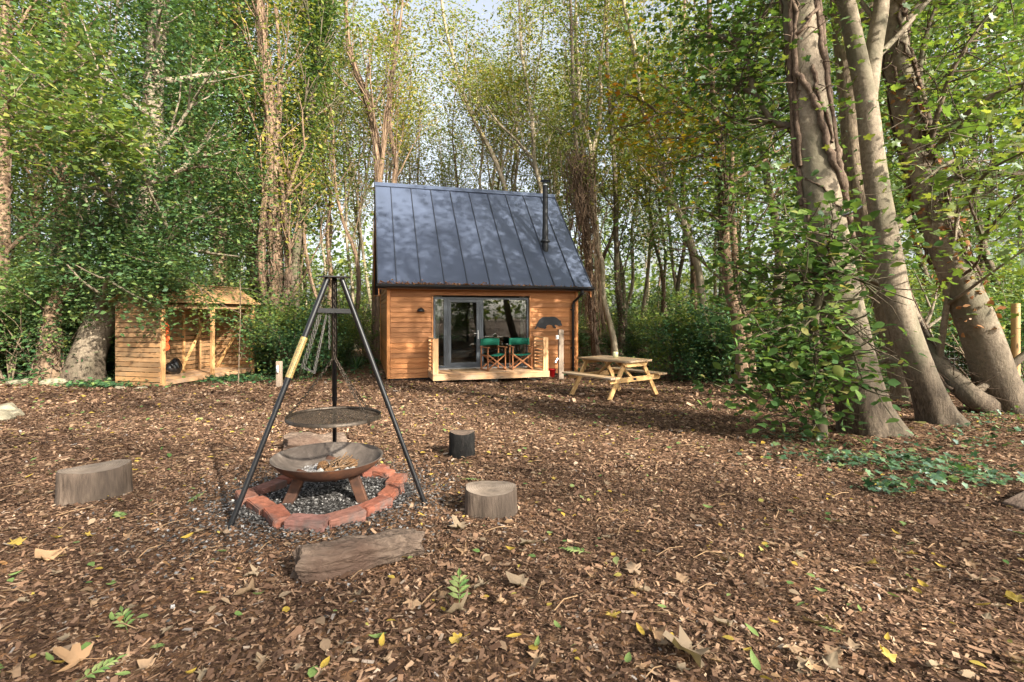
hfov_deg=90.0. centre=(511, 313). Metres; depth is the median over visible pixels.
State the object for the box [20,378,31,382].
rock
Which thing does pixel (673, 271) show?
tree
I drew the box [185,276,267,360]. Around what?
shrub
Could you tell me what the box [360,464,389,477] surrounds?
brick
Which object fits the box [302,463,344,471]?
ash
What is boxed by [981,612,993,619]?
fallen leaf
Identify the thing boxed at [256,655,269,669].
fallen leaf
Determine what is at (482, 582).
fallen leaf
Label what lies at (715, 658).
fallen leaf
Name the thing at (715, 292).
tree
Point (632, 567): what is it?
fallen leaf
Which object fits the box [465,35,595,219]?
tree
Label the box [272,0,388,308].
tree
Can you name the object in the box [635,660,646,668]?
fallen leaf
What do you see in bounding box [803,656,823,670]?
fallen leaf
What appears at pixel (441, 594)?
fallen leaf
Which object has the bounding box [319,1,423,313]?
tree
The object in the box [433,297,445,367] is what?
window
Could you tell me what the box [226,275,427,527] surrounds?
cooking tripod
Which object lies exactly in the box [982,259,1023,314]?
shrub
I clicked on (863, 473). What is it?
fallen leaf
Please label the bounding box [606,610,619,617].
fallen leaf
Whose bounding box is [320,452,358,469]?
kindling
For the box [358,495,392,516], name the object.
brick
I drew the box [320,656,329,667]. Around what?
fallen leaf
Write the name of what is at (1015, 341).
wooden post
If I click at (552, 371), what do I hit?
bucket
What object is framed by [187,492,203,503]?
fallen leaf
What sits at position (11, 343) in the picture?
shrub
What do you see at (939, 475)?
ivy patch
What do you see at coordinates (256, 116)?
tree
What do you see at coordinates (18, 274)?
shrub
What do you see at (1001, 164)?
tree
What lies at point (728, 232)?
tree
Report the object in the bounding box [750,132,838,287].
tree
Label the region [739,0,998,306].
tree
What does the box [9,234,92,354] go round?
shrub
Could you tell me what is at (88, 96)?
tree
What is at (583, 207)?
tree
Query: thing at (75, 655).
fallen leaf
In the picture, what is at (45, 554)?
fallen leaf
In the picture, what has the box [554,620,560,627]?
fallen leaf
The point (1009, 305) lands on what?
shrub
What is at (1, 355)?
shrub
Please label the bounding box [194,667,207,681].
fallen leaf
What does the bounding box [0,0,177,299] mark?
tree
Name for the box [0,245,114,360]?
shrub
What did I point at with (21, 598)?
fallen leaf
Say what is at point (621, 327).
tree
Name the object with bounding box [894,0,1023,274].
tree
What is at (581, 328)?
shrub
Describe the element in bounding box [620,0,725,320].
tree
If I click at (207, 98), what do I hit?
tree
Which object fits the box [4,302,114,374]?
shrub
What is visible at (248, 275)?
tree
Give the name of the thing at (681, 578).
fallen leaf
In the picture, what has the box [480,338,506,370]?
director chair
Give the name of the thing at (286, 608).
yellow leaf litter
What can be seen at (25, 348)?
shrub
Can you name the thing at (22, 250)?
shrub
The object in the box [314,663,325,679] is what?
fallen leaf
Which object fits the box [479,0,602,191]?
tree
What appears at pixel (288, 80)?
tree
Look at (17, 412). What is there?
rock
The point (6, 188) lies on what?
tree
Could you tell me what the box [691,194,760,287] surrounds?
tree
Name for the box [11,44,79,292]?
tree
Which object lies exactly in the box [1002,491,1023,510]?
plank
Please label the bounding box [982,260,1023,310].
shrub
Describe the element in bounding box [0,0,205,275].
tree
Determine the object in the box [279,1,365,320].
tree
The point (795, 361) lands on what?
leafy shrub
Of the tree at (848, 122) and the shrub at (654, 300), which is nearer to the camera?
the tree at (848, 122)
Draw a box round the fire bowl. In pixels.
[269,442,382,504]
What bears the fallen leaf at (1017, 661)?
on the ground
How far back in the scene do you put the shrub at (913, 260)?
15.55 m
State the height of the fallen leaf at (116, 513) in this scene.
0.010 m
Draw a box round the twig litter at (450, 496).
[0,414,1023,681]
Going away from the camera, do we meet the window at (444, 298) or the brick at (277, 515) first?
the brick at (277, 515)
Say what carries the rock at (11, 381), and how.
on the ground
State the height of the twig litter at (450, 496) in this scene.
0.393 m
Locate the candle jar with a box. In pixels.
[613,352,617,357]
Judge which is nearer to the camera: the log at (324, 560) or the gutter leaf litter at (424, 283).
the log at (324, 560)
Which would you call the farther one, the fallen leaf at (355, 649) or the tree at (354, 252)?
the tree at (354, 252)
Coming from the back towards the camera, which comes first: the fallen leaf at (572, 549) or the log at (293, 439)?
the log at (293, 439)
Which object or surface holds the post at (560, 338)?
on the ground
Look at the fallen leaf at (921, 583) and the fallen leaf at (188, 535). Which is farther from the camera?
the fallen leaf at (188, 535)
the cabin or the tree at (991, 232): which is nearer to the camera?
the cabin
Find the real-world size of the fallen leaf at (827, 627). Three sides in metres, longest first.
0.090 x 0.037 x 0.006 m
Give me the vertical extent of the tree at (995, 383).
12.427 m
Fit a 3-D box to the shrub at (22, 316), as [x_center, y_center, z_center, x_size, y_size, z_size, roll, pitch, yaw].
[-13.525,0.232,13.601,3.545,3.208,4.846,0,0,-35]
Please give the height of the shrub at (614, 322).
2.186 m
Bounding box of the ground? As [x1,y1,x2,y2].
[0,321,1023,681]
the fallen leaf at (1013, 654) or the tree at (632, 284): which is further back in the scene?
the tree at (632, 284)
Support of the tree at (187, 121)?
on the ground
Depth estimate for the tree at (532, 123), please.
21.65 m
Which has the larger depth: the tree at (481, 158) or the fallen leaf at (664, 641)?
the tree at (481, 158)
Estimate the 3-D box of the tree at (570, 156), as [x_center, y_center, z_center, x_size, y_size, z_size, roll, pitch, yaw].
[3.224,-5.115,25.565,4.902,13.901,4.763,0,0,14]
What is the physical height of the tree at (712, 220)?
15.715 m
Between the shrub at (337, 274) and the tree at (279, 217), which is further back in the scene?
the shrub at (337, 274)
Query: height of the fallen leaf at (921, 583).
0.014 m
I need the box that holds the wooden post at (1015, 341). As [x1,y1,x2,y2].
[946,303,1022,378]
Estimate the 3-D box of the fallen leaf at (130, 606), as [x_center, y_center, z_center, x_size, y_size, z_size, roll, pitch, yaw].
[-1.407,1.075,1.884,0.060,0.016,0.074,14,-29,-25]
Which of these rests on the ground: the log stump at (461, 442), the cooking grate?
the log stump at (461, 442)
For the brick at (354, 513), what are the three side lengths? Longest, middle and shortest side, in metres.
0.217 x 0.106 x 0.071 m
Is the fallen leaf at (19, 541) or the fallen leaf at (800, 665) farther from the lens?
the fallen leaf at (19, 541)
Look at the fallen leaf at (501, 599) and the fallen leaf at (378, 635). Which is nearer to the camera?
the fallen leaf at (378, 635)
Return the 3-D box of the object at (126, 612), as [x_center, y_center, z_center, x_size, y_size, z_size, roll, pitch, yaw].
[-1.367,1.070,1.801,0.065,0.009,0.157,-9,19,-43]
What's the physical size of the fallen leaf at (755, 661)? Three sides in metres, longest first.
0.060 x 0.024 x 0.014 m
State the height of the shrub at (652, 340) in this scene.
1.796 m
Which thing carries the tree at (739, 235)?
on the ground
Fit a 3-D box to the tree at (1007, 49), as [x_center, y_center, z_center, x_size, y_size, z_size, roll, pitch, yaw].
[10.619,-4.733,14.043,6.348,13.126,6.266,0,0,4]
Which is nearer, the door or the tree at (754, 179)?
the door
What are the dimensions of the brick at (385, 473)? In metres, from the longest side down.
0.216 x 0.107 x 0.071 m
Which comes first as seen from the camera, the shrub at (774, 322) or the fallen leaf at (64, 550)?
the fallen leaf at (64, 550)
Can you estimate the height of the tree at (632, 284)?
18.849 m
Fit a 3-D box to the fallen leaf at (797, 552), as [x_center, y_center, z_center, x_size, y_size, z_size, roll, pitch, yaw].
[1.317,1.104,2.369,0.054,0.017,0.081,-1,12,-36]
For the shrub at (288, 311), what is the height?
2.902 m
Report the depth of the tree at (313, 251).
58.47 m
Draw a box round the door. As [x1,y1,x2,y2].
[446,297,480,367]
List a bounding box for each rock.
[0,402,17,410]
[0,409,16,420]
[5,380,20,384]
[9,409,24,416]
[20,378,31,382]
[38,378,67,384]
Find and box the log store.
[108,281,260,385]
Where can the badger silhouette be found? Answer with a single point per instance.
(543, 322)
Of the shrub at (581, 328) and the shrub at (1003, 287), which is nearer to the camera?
the shrub at (1003, 287)
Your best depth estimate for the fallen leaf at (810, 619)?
1.77 m
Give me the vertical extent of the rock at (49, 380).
0.222 m
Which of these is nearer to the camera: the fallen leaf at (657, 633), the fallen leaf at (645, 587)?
the fallen leaf at (657, 633)
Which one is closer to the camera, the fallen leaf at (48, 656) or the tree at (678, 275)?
the fallen leaf at (48, 656)
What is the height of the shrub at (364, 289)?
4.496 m
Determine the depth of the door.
14.14 m
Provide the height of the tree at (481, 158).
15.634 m
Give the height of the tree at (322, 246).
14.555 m
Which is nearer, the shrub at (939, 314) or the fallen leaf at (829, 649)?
the fallen leaf at (829, 649)
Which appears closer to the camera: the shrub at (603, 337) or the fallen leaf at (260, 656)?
the fallen leaf at (260, 656)
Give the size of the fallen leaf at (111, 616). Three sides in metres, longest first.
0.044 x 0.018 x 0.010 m
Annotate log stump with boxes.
[54,459,132,506]
[449,429,474,458]
[464,481,517,519]
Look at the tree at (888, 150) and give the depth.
21.50 m
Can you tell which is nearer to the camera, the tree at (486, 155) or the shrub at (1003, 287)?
the shrub at (1003, 287)
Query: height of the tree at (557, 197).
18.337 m
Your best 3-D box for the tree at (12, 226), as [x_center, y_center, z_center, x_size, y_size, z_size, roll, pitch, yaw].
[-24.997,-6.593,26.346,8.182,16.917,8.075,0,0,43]
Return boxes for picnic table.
[562,355,666,399]
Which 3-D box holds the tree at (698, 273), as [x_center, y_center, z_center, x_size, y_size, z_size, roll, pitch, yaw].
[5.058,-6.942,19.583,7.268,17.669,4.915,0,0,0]
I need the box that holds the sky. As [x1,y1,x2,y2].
[11,0,1023,319]
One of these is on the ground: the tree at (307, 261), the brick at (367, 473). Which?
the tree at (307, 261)
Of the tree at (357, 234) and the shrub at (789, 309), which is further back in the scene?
the tree at (357, 234)
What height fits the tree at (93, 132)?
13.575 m
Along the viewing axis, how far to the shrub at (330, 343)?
17.38 m
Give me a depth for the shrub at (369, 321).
20.68 m
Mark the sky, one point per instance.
(478, 6)
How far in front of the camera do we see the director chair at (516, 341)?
14.24 m
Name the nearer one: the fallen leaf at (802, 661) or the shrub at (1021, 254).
the fallen leaf at (802, 661)
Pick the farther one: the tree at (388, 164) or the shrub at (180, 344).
the tree at (388, 164)
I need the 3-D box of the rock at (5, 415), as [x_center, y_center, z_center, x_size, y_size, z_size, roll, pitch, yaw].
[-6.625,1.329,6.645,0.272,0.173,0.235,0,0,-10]
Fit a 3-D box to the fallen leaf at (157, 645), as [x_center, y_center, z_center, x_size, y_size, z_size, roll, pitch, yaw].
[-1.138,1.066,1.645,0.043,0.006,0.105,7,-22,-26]
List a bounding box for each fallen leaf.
[4,659,22,677]
[7,537,26,547]
[17,596,29,601]
[26,548,61,560]
[45,652,53,659]
[51,546,67,553]
[52,643,74,652]
[52,660,65,662]
[53,642,107,671]
[57,633,76,639]
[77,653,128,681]
[87,597,100,608]
[109,612,114,619]
[111,511,126,517]
[112,644,134,661]
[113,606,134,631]
[115,671,129,674]
[119,531,131,540]
[122,604,137,607]
[133,654,155,671]
[150,643,163,649]
[160,622,176,634]
[181,532,193,537]
[185,667,196,673]
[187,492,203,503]
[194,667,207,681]
[220,526,229,532]
[233,576,262,594]
[242,562,264,577]
[252,652,266,667]
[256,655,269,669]
[292,659,302,669]
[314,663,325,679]
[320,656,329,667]
[333,635,350,647]
[348,646,359,652]
[349,588,362,596]
[369,632,386,637]
[379,632,384,645]
[379,651,393,663]
[403,597,421,609]
[435,588,446,600]
[443,590,467,612]
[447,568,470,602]
[448,653,459,661]
[449,514,468,531]
[449,632,468,643]
[455,543,469,554]
[474,573,488,588]
[496,593,506,603]
[506,571,535,590]
[506,633,520,636]
[517,538,539,544]
[524,645,545,672]
[534,636,539,645]
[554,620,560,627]
[561,546,589,552]
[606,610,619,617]
[623,561,640,574]
[624,652,631,661]
[625,578,645,590]
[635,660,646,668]
[636,581,650,590]
[636,622,644,634]
[646,622,667,642]
[655,638,667,644]
[663,626,710,668]
[666,661,690,671]
[672,571,687,582]
[698,644,714,654]
[709,654,726,662]
[714,616,739,626]
[718,551,736,560]
[745,623,758,635]
[750,649,760,669]
[782,636,803,653]
[788,548,804,557]
[794,660,809,667]
[795,615,820,622]
[795,656,822,676]
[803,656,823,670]
[819,625,844,634]
[822,644,846,660]
[822,651,842,672]
[827,619,843,629]
[843,637,859,653]
[851,469,867,475]
[865,558,877,563]
[880,645,896,664]
[884,632,889,639]
[893,544,904,553]
[896,578,910,591]
[912,587,921,592]
[917,579,928,586]
[926,660,956,667]
[963,558,978,568]
[965,569,982,582]
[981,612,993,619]
[996,650,1023,659]
[1002,590,1023,603]
[1010,664,1023,672]
[1011,657,1023,663]
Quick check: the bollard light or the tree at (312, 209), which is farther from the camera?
the tree at (312, 209)
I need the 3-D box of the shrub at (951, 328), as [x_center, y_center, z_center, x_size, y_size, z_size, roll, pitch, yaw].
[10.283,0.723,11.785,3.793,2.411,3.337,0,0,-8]
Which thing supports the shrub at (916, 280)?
on the ground
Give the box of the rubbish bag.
[166,358,182,374]
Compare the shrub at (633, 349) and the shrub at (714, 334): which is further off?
the shrub at (633, 349)
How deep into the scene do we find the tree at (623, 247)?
22.68 m
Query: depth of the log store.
13.63 m
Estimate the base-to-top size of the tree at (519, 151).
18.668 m
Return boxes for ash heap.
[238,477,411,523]
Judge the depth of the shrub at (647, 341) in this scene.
19.95 m
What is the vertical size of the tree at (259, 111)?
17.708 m
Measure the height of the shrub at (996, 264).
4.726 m
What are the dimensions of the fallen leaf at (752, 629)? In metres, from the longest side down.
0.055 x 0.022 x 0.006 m
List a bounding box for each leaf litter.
[0,372,1023,680]
[0,372,1023,681]
[7,379,1021,677]
[379,279,576,286]
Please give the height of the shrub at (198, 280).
4.708 m
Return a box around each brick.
[235,488,257,506]
[246,495,276,515]
[252,478,286,495]
[262,503,290,528]
[276,475,292,484]
[284,513,330,532]
[327,505,366,528]
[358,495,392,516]
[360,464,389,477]
[369,466,394,478]
[377,483,403,500]
[385,473,407,485]
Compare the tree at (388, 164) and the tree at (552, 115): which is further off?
the tree at (552, 115)
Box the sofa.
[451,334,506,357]
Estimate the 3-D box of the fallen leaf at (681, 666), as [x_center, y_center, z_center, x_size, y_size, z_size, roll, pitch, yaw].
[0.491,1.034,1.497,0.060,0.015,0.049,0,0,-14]
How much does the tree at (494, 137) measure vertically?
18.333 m
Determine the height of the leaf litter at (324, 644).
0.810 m
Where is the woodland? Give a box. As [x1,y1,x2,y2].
[11,83,1023,329]
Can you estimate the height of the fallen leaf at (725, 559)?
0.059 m
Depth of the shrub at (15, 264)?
15.93 m
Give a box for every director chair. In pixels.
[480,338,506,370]
[509,337,532,369]
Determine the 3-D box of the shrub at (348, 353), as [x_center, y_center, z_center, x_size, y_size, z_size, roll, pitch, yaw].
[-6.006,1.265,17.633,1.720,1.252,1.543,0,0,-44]
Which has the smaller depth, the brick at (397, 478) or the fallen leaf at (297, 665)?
the fallen leaf at (297, 665)
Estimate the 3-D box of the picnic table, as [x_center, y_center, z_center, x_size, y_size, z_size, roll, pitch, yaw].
[2.000,1.250,10.020,1.578,0.764,1.300,0,0,-36]
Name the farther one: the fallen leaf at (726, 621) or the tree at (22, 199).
the tree at (22, 199)
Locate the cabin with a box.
[373,179,594,382]
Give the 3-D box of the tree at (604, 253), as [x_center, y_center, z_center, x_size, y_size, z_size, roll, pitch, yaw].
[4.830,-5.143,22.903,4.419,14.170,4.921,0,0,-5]
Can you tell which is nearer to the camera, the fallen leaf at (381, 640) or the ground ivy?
the fallen leaf at (381, 640)
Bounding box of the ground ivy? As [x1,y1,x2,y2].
[0,352,1023,391]
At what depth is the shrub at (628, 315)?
33.88 m
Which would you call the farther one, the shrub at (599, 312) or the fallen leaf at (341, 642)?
the shrub at (599, 312)
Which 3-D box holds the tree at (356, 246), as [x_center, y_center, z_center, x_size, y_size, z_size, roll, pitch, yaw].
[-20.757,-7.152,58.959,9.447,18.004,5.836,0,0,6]
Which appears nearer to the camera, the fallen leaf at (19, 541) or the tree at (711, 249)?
the fallen leaf at (19, 541)
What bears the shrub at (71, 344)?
on the ground
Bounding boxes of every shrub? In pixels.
[0,242,114,367]
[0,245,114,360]
[0,250,70,356]
[0,270,79,381]
[0,288,64,377]
[0,292,91,374]
[0,303,113,376]
[0,327,21,371]
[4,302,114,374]
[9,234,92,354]
[11,235,52,285]
[12,243,56,289]
[15,323,131,370]
[88,249,228,363]
[107,334,205,366]
[143,323,228,364]
[151,322,234,364]
[176,278,306,361]
[180,264,263,356]
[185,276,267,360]
[219,288,352,373]
[224,278,348,376]
[239,310,352,378]
[286,325,351,365]
[290,242,372,325]
[308,304,356,370]
[315,299,379,354]
[324,337,365,365]
[337,274,371,331]
[340,280,371,328]
[344,308,379,358]
[578,261,642,339]
[578,293,587,324]
[578,316,606,355]
[578,324,609,355]
[580,290,629,337]
[598,323,610,351]
[600,308,638,346]
[608,324,644,354]
[609,301,646,333]
[627,285,684,327]
[627,307,676,356]
[628,287,722,379]
[632,320,664,359]
[633,318,678,358]
[636,294,682,321]
[637,313,733,383]
[643,262,723,327]
[651,273,787,378]
[654,289,797,383]
[673,138,994,446]
[718,293,870,335]
[726,282,871,322]
[747,282,819,334]
[752,301,809,373]
[756,224,939,336]
[759,298,878,381]
[765,290,953,386]
[866,259,1000,322]
[869,291,1023,376]
[870,269,1012,310]
[904,231,1023,304]
[915,286,1023,369]
[921,263,1023,382]
[922,262,1023,325]
[924,298,1023,380]
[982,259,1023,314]
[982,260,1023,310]
[988,251,1023,295]
[988,288,1023,378]
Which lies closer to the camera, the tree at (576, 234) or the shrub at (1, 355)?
the shrub at (1, 355)
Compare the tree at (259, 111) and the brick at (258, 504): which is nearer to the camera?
the brick at (258, 504)
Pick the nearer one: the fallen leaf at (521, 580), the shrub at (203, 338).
the fallen leaf at (521, 580)
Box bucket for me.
[548,368,555,376]
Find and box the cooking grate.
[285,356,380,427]
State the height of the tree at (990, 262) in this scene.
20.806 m
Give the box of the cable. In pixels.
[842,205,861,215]
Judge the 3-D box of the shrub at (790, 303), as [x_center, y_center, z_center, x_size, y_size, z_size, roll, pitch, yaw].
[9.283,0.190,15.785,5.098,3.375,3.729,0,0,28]
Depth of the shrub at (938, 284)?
15.55 m
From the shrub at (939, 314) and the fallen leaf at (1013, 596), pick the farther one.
the shrub at (939, 314)
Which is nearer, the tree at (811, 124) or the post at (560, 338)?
the tree at (811, 124)
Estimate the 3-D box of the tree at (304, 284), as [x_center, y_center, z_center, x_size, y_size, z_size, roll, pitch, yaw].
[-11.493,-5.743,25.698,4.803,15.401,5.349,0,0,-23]
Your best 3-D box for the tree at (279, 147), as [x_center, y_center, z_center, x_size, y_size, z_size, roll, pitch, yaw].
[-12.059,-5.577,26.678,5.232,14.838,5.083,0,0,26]
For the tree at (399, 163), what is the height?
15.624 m
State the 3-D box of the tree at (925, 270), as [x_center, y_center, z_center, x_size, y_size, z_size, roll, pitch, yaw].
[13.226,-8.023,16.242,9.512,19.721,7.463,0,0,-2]
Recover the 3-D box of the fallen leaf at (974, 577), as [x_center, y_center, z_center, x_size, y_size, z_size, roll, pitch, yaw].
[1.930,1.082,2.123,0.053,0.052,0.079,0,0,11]
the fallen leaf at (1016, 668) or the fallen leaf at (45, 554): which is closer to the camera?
the fallen leaf at (1016, 668)
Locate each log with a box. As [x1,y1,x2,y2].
[282,432,346,449]
[290,528,424,583]
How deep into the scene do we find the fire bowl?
3.18 m
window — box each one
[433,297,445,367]
[481,298,528,366]
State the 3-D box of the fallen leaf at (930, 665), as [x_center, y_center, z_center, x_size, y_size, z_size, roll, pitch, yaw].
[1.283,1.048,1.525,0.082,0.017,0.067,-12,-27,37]
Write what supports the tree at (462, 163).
on the ground
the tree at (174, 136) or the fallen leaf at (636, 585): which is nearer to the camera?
the fallen leaf at (636, 585)
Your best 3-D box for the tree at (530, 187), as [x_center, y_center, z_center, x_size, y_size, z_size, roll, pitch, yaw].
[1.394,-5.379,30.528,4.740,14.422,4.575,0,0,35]
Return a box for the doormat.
[449,368,478,370]
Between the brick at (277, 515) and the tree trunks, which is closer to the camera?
the brick at (277, 515)
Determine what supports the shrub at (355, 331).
on the ground
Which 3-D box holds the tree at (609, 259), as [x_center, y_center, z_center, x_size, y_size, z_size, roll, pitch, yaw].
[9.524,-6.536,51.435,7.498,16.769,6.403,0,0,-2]
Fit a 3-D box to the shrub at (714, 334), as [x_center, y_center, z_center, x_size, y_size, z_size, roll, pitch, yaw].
[5.485,0.653,13.249,3.554,2.587,3.188,0,0,-34]
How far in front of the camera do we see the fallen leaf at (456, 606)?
1.82 m
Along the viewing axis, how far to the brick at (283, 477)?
3.57 m
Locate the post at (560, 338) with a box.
[554,329,563,379]
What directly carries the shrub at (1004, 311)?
on the ground
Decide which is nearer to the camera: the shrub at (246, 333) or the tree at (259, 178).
the shrub at (246, 333)
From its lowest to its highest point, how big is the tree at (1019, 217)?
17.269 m
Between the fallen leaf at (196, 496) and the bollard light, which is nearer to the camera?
the fallen leaf at (196, 496)
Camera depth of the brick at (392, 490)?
3.28 m
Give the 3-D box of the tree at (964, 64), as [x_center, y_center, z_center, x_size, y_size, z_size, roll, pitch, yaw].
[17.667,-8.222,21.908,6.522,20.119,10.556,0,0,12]
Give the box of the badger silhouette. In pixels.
[534,317,561,328]
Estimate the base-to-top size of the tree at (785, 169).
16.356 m
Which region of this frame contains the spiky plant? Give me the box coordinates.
[345,351,367,369]
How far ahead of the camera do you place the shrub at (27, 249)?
17.54 m
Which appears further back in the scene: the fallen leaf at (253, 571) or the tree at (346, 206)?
the tree at (346, 206)
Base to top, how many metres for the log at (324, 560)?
0.184 m
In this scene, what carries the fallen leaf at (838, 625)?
on the ground
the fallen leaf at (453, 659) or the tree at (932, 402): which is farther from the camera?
the tree at (932, 402)
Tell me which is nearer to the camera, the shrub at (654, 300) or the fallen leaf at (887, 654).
the fallen leaf at (887, 654)
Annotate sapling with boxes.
[214,284,271,383]
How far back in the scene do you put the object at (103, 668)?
1.53 m
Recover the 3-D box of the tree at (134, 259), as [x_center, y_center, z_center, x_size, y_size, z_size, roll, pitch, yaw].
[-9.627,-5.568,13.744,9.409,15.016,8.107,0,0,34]
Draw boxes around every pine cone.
[317,460,328,469]
[347,458,357,465]
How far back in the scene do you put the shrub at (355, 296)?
35.25 m
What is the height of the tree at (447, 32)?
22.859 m
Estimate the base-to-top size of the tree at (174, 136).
17.416 m
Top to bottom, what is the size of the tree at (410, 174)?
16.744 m
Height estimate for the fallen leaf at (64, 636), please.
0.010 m
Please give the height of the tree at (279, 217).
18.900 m
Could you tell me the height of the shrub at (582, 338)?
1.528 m
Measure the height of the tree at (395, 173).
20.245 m
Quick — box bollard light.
[276,361,282,386]
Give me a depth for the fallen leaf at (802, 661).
1.53 m
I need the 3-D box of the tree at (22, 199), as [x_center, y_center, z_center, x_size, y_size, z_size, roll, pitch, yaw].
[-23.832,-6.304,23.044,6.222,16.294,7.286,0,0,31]
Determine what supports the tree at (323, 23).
on the ground
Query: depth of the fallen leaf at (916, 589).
2.01 m
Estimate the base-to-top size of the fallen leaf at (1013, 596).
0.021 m
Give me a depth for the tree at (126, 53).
24.59 m
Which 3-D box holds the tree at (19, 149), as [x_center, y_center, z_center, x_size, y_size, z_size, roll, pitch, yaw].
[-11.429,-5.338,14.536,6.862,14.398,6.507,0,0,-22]
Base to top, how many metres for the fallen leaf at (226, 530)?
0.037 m
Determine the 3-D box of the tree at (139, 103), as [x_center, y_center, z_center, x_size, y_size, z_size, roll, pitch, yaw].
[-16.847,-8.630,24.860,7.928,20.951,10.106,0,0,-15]
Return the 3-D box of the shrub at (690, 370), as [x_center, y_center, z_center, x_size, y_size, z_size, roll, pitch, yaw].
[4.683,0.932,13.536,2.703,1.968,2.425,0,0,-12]
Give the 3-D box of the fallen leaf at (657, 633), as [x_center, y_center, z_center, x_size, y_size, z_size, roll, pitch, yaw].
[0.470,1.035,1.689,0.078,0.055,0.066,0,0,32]
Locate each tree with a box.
[0,0,129,371]
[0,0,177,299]
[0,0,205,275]
[0,0,250,335]
[0,0,290,382]
[10,0,139,273]
[10,33,51,263]
[11,0,133,289]
[11,32,99,250]
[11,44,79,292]
[11,59,46,277]
[14,0,207,269]
[16,0,137,208]
[44,143,115,265]
[71,0,296,366]
[76,0,171,209]
[76,0,226,232]
[82,0,320,362]
[82,27,240,272]
[109,0,340,365]
[124,1,252,356]
[163,0,339,280]
[165,0,344,352]
[196,0,360,367]
[222,55,298,265]
[228,22,294,206]
[231,0,352,300]
[248,47,326,308]
[251,0,340,251]
[252,60,315,234]
[256,0,379,362]
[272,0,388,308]
[279,0,394,324]
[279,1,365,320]
[282,210,325,290]
[283,54,361,307]
[286,0,444,359]
[295,51,373,307]
[296,35,426,349]
[308,181,369,298]
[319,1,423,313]
[322,78,429,332]
[328,7,460,229]
[339,0,458,182]
[356,65,451,208]
[361,100,429,241]
[382,52,456,185]
[394,115,490,187]
[397,0,543,190]
[412,0,578,192]
[412,37,491,189]
[413,83,486,187]
[421,7,554,190]
[457,33,542,191]
[462,0,592,193]
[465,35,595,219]
[469,43,527,189]
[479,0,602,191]
[504,0,632,362]
[518,105,576,236]
[518,119,576,232]
[523,38,602,228]
[525,137,608,251]
[526,0,653,355]
[528,57,585,212]
[530,0,652,327]
[536,85,623,261]
[537,15,689,311]
[540,0,667,356]
[548,0,678,352]
[566,0,891,388]
[574,0,757,315]
[579,187,645,286]
[581,34,665,353]
[582,34,681,335]
[585,10,696,316]
[595,0,914,437]
[604,0,716,309]
[605,93,682,318]
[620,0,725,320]
[621,179,661,315]
[624,5,783,310]
[628,3,742,319]
[628,83,760,309]
[641,189,680,312]
[644,0,883,374]
[650,0,1019,426]
[665,0,976,401]
[688,0,996,376]
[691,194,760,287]
[703,0,1023,413]
[703,57,790,288]
[704,101,768,305]
[731,4,835,275]
[735,1,837,239]
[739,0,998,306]
[739,22,954,258]
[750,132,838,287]
[752,0,1023,267]
[763,0,1023,306]
[829,14,962,160]
[838,0,1023,297]
[885,0,1023,235]
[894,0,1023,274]
[930,165,1013,275]
[958,0,1023,170]
[962,2,1023,262]
[963,24,1023,251]
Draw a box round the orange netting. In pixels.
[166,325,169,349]
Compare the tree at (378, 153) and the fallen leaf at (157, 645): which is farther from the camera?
the tree at (378, 153)
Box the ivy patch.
[737,405,1023,494]

